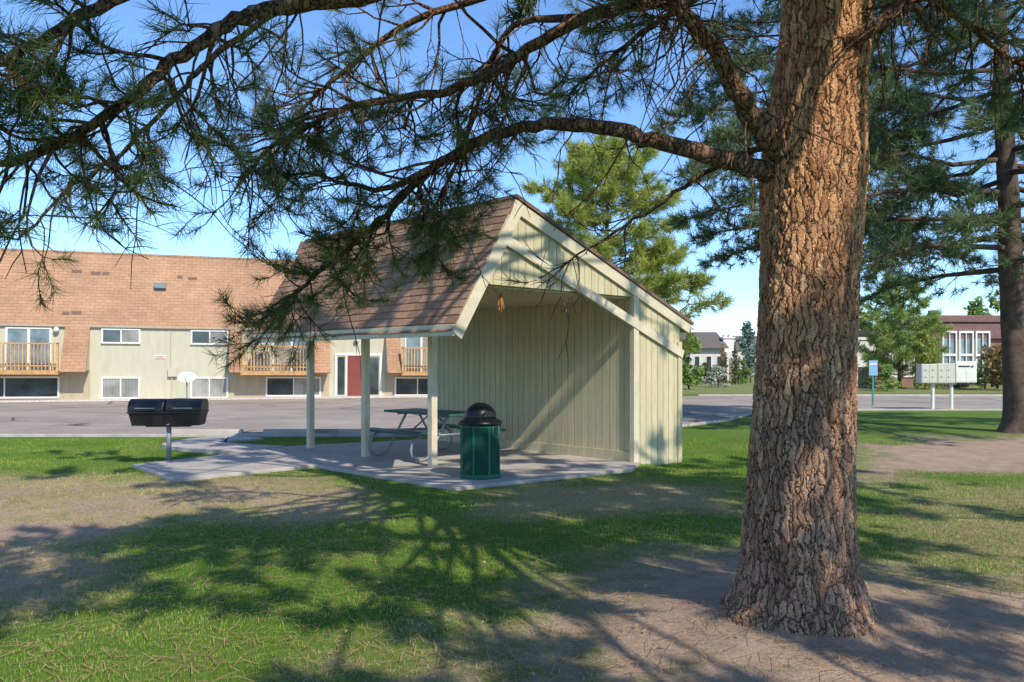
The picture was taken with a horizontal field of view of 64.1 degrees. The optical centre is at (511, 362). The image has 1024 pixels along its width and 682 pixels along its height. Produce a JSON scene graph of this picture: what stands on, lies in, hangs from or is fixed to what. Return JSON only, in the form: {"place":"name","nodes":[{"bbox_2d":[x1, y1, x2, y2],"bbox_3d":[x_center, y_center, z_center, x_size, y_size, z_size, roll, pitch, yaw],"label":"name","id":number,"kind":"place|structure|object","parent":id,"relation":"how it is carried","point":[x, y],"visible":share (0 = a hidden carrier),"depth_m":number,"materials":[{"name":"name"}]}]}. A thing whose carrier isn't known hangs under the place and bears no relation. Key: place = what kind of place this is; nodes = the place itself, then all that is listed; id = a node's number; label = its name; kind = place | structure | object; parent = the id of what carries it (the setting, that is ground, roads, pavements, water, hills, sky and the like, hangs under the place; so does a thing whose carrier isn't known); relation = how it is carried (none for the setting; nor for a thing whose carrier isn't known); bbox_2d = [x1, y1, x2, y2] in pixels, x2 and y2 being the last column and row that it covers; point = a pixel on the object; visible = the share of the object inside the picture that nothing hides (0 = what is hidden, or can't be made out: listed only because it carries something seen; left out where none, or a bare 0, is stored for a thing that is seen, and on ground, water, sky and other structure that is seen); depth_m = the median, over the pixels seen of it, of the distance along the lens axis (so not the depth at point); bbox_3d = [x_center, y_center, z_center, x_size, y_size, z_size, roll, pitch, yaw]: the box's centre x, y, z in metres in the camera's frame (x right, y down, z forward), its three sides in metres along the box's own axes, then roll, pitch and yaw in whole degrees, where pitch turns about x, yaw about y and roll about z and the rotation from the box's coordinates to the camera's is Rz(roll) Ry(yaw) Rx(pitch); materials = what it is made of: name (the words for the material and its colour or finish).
{"place":"outdoors","nodes":[
{"label":"outdoors","id":0,"kind":"place"},
{"bbox_2d":[162,435,284,454],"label":"path","id":1,"kind":"structure","parent":0,"point":[218,445],"depth_m":15.81,"materials":[{"name":"concrete"}]},
{"bbox_2d":[0,378,1023,681],"bbox_3d":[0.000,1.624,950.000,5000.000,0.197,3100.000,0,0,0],"label":"ground","id":2,"kind":"structure","parent":0,"point":[992,450],"depth_m":6.45,"materials":[{"name":"green plant"}]},
{"bbox_2d":[0,248,427,399],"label":"apartment building","id":3,"kind":"structure","parent":2,"relation":"on","point":[104,331],"depth_m":36.12,"materials":[{"name":"beige"}]},
{"bbox_2d":[5,326,51,369],"bbox_3d":[-20.356,-0.583,34.472,1.728,1.820,0.060,0,0,-16],"label":"sliding door","id":4,"kind":"structure","parent":3,"relation":"in","point":[12,334],"depth_m":34.45,"materials":[{"name":"white paint"}]},
{"bbox_2d":[0,376,59,398],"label":"window","id":5,"kind":"structure","parent":3,"relation":"in","point":[11,387],"depth_m":34.48,"materials":[{"name":"black glass"}]},
{"bbox_2d":[101,377,139,398],"bbox_3d":[-16.948,1.107,35.446,1.553,0.950,0.095,0,0,-16],"label":"window","id":6,"kind":"structure","parent":3,"relation":"in","point":[111,387],"depth_m":35.44,"materials":[{"name":"white glass"}]},
{"bbox_2d":[101,328,140,343],"bbox_3d":[-16.937,-1.138,35.450,1.553,0.660,0.095,0,0,-16],"label":"window","id":7,"kind":"structure","parent":3,"relation":"in","point":[108,335],"depth_m":35.44,"materials":[{"name":"white glass"}]},
{"bbox_2d":[190,377,227,397],"bbox_3d":[-13.482,1.132,36.461,1.588,0.950,0.095,0,0,-16],"label":"window","id":8,"kind":"structure","parent":3,"relation":"in","point":[201,387],"depth_m":36.46,"materials":[{"name":"white glass"}]},
{"bbox_2d":[190,330,228,344],"bbox_3d":[-13.470,-1.113,36.464,1.588,0.660,0.095,0,0,-16],"label":"window","id":9,"kind":"structure","parent":3,"relation":"in","point":[196,339],"depth_m":36.43,"materials":[{"name":"white glass"}]},
{"bbox_2d":[251,352,269,369],"bbox_3d":[-11.227,-0.050,36.621,0.840,0.800,0.465,0,0,-16],"label":"air conditioner","id":10,"kind":"object","parent":3,"relation":"attached to","point":[252,360],"visible":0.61,"depth_m":36.42,"materials":[{"name":"grey metal"}]},
{"bbox_2d":[272,341,306,370],"bbox_3d":[-10.095,-0.508,37.476,1.676,1.820,0.060,0,0,-16],"label":"sliding door","id":11,"kind":"structure","parent":3,"relation":"in","point":[289,343],"depth_m":37.44,"materials":[{"name":"white paint"}]},
{"bbox_2d":[266,377,320,396],"bbox_3d":[-9.999,1.113,37.480,2.450,0.900,0.095,0,0,-16],"label":"window","id":12,"kind":"structure","parent":3,"relation":"in","point":[275,386],"depth_m":37.44,"materials":[{"name":"black glass"}]},
{"bbox_2d":[347,355,360,395],"bbox_3d":[-7.331,0.682,38.287,0.758,2.005,0.053,0,0,-16],"label":"door","id":13,"kind":"structure","parent":3,"relation":"in","point":[353,362],"depth_m":38.24,"materials":[{"name":"red paint"}]},
{"bbox_2d":[395,377,427,395],"bbox_3d":[-4.513,1.153,39.086,2.182,0.900,0.095,0,0,-16],"label":"window","id":14,"kind":"structure","parent":3,"relation":"in","point":[403,385],"depth_m":39.01,"materials":[{"name":"black glass"}]},
{"bbox_2d":[404,337,427,370],"bbox_3d":[-4.338,-0.466,39.162,1.620,1.820,0.060,0,0,-16],"label":"sliding door","id":15,"kind":"structure","parent":3,"relation":"in","point":[413,341],"depth_m":39.10,"materials":[{"name":"white paint"}]},
{"bbox_2d":[0,395,427,401],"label":"sidewalk","id":16,"kind":"structure","parent":2,"relation":"on","point":[220,398],"depth_m":35.88,"materials":[{"name":"grey concrete"}]},
{"bbox_2d":[132,439,639,490],"bbox_3d":[-2.134,1.670,13.120,6.202,0.140,6.578,0,0,-44],"label":"concrete pad","id":17,"kind":"object","parent":2,"relation":"on","point":[396,462],"visible":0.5,"depth_m":12.78,"materials":[{"name":"grey concrete"}]},
{"bbox_2d":[126,398,208,460],"bbox_3d":[-5.601,1.095,13.342,1.154,1.010,0.565,0,0,-6],"label":"barbecue grill","id":18,"kind":"object","parent":17,"relation":"on","point":[165,412],"visible":1,"depth_m":13.17,"materials":[{"name":"black metal"}]},
{"bbox_2d":[369,408,505,461],"bbox_3d":[-1.359,1.216,14.048,1.824,0.762,1.840,0,0,-44],"label":"picnic table","id":19,"kind":"object","parent":17,"relation":"on","point":[420,412],"visible":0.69,"depth_m":13.86,"materials":[{"name":"green plastic"}]},
{"bbox_2d":[248,194,693,466],"bbox_3d":[-0.852,-0.258,14.475,5.392,4.116,5.960,0,0,-44],"label":"picnic shelter","id":20,"kind":"object","parent":17,"relation":"on","point":[612,390],"visible":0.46,"depth_m":13.53,"materials":[{"name":"green paint"}]},
{"bbox_2d":[497,289,504,311],"bbox_3d":[-0.157,-0.852,11.396,0.111,0.336,0.086,0,0,0],"label":"hanging bundle","id":21,"kind":"object","parent":20,"relation":"hanging from","point":[500,303],"visible":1,"depth_m":11.38,"materials":[{"name":"orange"}]},
{"bbox_2d":[458,402,502,478],"bbox_3d":[-0.444,1.075,11.431,0.630,1.030,0.630,0,0,-17],"label":"trash can","id":22,"kind":"object","parent":17,"relation":"on","point":[480,423],"visible":1,"depth_m":11.21,"materials":[{"name":"green metal"}]},
{"bbox_2d":[0,409,1001,436],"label":"curb","id":23,"kind":"structure","parent":2,"relation":"on","point":[289,435],"depth_m":18.13,"materials":[{"name":"concrete"}]},
{"bbox_2d":[0,396,1002,433],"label":"parking lot","id":24,"kind":"structure","parent":2,"relation":"on","point":[252,416],"depth_m":26.66,"materials":[{"name":"grey asphalt"}]},
{"bbox_2d":[177,372,195,398],"bbox_3d":[-13.918,1.022,34.838,0.647,1.257,0.681,0,0,18],"label":"satellite dish","id":25,"kind":"object","parent":24,"relation":"on","point":[186,377],"visible":0.98,"depth_m":35.01,"materials":[{"name":"grey paint"}]},
{"bbox_2d":[171,429,243,433],"bbox_3d":[-6.901,1.565,18.400,1.700,0.130,0.152,0,0,0],"label":"wheel stop","id":26,"kind":"object","parent":24,"relation":"on","point":[206,431],"visible":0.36,"depth_m":18.34,"materials":[{"name":"concrete"}]},
{"bbox_2d":[263,429,337,433],"bbox_3d":[-4.732,1.565,18.400,1.700,0.130,0.152,0,0,0],"label":"wheel stop","id":27,"kind":"object","parent":24,"relation":"on","point":[298,431],"visible":0.66,"depth_m":18.34,"materials":[{"name":"concrete"}]},
{"bbox_2d":[338,429,374,433],"bbox_3d":[-3.624,1.565,18.400,1.700,0.130,0.152,0,0,0],"label":"wheel stop","id":28,"kind":"object","parent":24,"relation":"on","point":[345,431],"visible":0.09,"depth_m":18.34,"materials":[{"name":"concrete"}]},
{"bbox_2d":[869,360,877,405],"bbox_3d":[13.670,0.790,30.991,0.340,1.720,0.058,0,0,-3],"label":"street sign","id":29,"kind":"object","parent":24,"relation":"on","point":[873,368],"visible":1,"depth_m":30.97,"materials":[{"name":"blue metal"}]},
{"bbox_2d":[0,0,1023,638],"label":"pine tree","id":30,"kind":"object","parent":2,"relation":"on","point":[798,570],"visible":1,"depth_m":4.90,"materials":[{"name":"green plant"}]},
{"bbox_2d":[0,438,1023,681],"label":"grass","id":31,"kind":"structure","parent":2,"relation":"on","point":[331,532],"depth_m":7.40,"materials":[{"name":"green plant"}]},
{"bbox_2d":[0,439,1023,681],"bbox_3d":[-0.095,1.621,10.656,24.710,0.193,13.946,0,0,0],"label":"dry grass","id":32,"kind":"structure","parent":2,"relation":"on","point":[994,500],"depth_m":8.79,"materials":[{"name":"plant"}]},
{"bbox_2d":[0,465,1023,681],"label":"fallen needles","id":33,"kind":"object","parent":2,"relation":"on","point":[637,660],"depth_m":5.69,"materials":[{"name":"brown plant"}]},
{"bbox_2d":[519,128,735,355],"bbox_3d":[3.726,-3.957,33.722,8.609,11.374,8.827,0,0,-17],"label":"pine tree","id":34,"kind":"object","parent":2,"relation":"on","point":[649,258],"visible":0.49,"depth_m":32.67,"materials":[{"name":"green plant"}]},
{"bbox_2d":[682,332,704,388],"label":"leafy bush","id":35,"kind":"object","parent":2,"relation":"on","point":[695,379],"visible":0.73,"depth_m":49.65,"materials":[{"name":"green plant"}]},
{"bbox_2d":[692,362,712,377],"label":"leafy bush","id":36,"kind":"object","parent":2,"relation":"on","point":[705,364],"visible":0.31,"depth_m":67.94,"materials":[{"name":"green plant"}]},
{"bbox_2d":[701,364,729,386],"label":"sagebrush","id":37,"kind":"object","parent":2,"relation":"on","point":[719,373],"visible":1,"depth_m":53.96,"materials":[{"name":"grey plant"}]},
{"bbox_2d":[717,342,727,383],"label":"columnar shrub","id":38,"kind":"object","parent":2,"relation":"on","point":[723,360],"visible":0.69,"depth_m":61.91,"materials":[{"name":"green plant"}]},
{"bbox_2d":[729,342,740,383],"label":"columnar shrub","id":39,"kind":"object","parent":2,"relation":"on","point":[735,376],"visible":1,"depth_m":60.92,"materials":[{"name":"green plant"}]},
{"bbox_2d":[736,319,755,382],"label":"spruce tree","id":40,"kind":"object","parent":2,"relation":"on","point":[746,341],"visible":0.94,"depth_m":65.76,"materials":[{"name":"blue plant"}]},
{"bbox_2d":[738,360,753,383],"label":"leafy bush","id":41,"kind":"object","parent":2,"relation":"on","point":[744,377],"visible":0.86,"depth_m":63.74,"materials":[{"name":"green plant"}]},
{"bbox_2d":[648,0,997,276],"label":"pine tree","id":42,"kind":"object","parent":2,"relation":"on","point":[724,138],"visible":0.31,"depth_m":21.22,"materials":[{"name":"green plant"}]},
{"bbox_2d":[698,394,1002,395],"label":"curb","id":43,"kind":"structure","parent":2,"relation":"on","point":[871,394],"depth_m":39.35,"materials":[{"name":"concrete"}]},
{"bbox_2d":[858,308,871,330],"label":"leafy tree","id":44,"kind":"object","parent":2,"relation":"on","point":[862,315],"visible":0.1,"depth_m":74.71,"materials":[{"name":"green plant"}]},
{"bbox_2d":[858,367,874,386],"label":"wooden fence","id":45,"kind":"object","parent":2,"relation":"on","point":[862,374],"visible":0.52,"depth_m":54.00,"materials":[{"name":"grey wood"}]},
{"bbox_2d":[858,376,884,388],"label":"bush","id":46,"kind":"object","parent":2,"relation":"on","point":[868,380],"visible":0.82,"depth_m":49.90,"materials":[{"name":"green plant"}]},
{"bbox_2d":[735,0,1023,433],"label":"pine tree","id":47,"kind":"object","parent":2,"relation":"on","point":[1006,218],"visible":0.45,"depth_m":19.03,"materials":[{"name":"green plant"}]},
{"bbox_2d":[874,363,901,391],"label":"bush","id":48,"kind":"object","parent":2,"relation":"on","point":[884,376],"visible":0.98,"depth_m":46.63,"materials":[{"name":"green plant"}]},
{"bbox_2d":[857,271,954,387],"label":"pine tree","id":49,"kind":"object","parent":2,"relation":"on","point":[890,324],"visible":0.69,"depth_m":51.22,"materials":[{"name":"green plant"}]},
{"bbox_2d":[911,316,936,389],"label":"columnar shrub","id":50,"kind":"object","parent":2,"relation":"on","point":[925,353],"visible":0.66,"depth_m":49.90,"materials":[{"name":"green plant"}]},
{"bbox_2d":[916,361,976,408],"bbox_3d":[14.906,0.805,28.072,1.843,1.690,0.475,0,0,3],"label":"cluster mailbox","id":51,"kind":"object","parent":2,"relation":"on","point":[951,373],"visible":0.99,"depth_m":27.90,"materials":[{"name":"white paint"}]},
{"bbox_2d":[934,382,978,387],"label":"bush","id":52,"kind":"object","parent":2,"relation":"on","point":[958,385],"visible":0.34,"depth_m":52.00,"materials":[{"name":"green plant"}]},
{"bbox_2d":[962,289,999,314],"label":"leafy tree","id":53,"kind":"object","parent":2,"relation":"on","point":[972,308],"visible":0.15,"depth_m":77.98,"materials":[{"name":"green plant"}]},
{"bbox_2d":[975,358,990,388],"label":"bush","id":54,"kind":"object","parent":2,"relation":"on","point":[985,381],"visible":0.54,"depth_m":50.82,"materials":[{"name":"green plant"}]},
{"bbox_2d":[976,343,1001,384],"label":"leafy bush","id":55,"kind":"object","parent":2,"relation":"on","point":[994,357],"visible":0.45,"depth_m":47.79,"materials":[{"name":"brown plant"}]},
{"bbox_2d":[988,362,1001,388],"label":"bush","id":56,"kind":"object","parent":2,"relation":"on","point":[993,384],"visible":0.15,"depth_m":50.14,"materials":[{"name":"green plant"}]},
{"bbox_2d":[0,0,1023,336],"label":"sky","id":57,"kind":"structure","parent":0,"point":[214,240],"materials":[{"name":"blue"}]},
{"bbox_2d":[680,332,742,379],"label":"stucco house","id":58,"kind":"structure","parent":0,"point":[710,353],"depth_m":76.00,"materials":[{"name":"paint"}]},
{"bbox_2d":[694,356,699,367],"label":"window","id":59,"kind":"structure","parent":58,"relation":"in","point":[696,358],"depth_m":75.89,"materials":[{"name":"white paint"}]},
{"bbox_2d":[706,356,711,367],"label":"window","id":60,"kind":"structure","parent":58,"relation":"in","point":[708,358],"depth_m":75.95,"materials":[{"name":"white paint"}]},
{"bbox_2d":[716,356,720,365],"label":"window","id":61,"kind":"structure","parent":58,"relation":"in","point":[717,357],"depth_m":76.00,"materials":[{"name":"white paint"}]},
{"bbox_2d":[729,359,739,379],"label":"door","id":62,"kind":"structure","parent":58,"relation":"in","point":[730,361],"depth_m":75.41,"materials":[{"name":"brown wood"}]},
{"bbox_2d":[732,336,756,377],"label":"stucco house","id":63,"kind":"structure","parent":0,"point":[737,345],"depth_m":89.29,"materials":[{"name":"paint"}]},
{"bbox_2d":[857,337,875,385],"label":"white garage","id":64,"kind":"structure","parent":0,"point":[864,341],"depth_m":57.00,"materials":[{"name":"paint"}]},
{"bbox_2d":[857,357,863,380],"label":"door","id":65,"kind":"structure","parent":64,"relation":"in","point":[860,363],"depth_m":56.97,"materials":[{"name":"white paint"}]},
{"bbox_2d":[858,310,1001,385],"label":"brick house","id":66,"kind":"structure","parent":0,"point":[970,334],"depth_m":57.44,"materials":[{"name":"brown brick"}]},
{"bbox_2d":[885,353,897,376],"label":"window","id":67,"kind":"structure","parent":66,"relation":"in","point":[895,372],"depth_m":58.05,"materials":[{"name":"white paint"}]},
{"bbox_2d":[903,358,914,376],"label":"window","id":68,"kind":"structure","parent":66,"relation":"in","point":[913,360],"depth_m":58.09,"materials":[{"name":"white paint"}]},
{"bbox_2d":[939,331,956,362],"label":"bay window","id":69,"kind":"structure","parent":66,"relation":"in","point":[951,355],"depth_m":57.38,"materials":[{"name":"white glass"}]},
{"bbox_2d":[957,331,973,360],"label":"bay window","id":70,"kind":"structure","parent":66,"relation":"in","point":[965,346],"depth_m":57.40,"materials":[{"name":"white glass"}]},
{"bbox_2d":[974,331,989,378],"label":"bay window","id":71,"kind":"structure","parent":66,"relation":"in","point":[977,341],"depth_m":57.50,"materials":[{"name":"white paint"}]}
]}

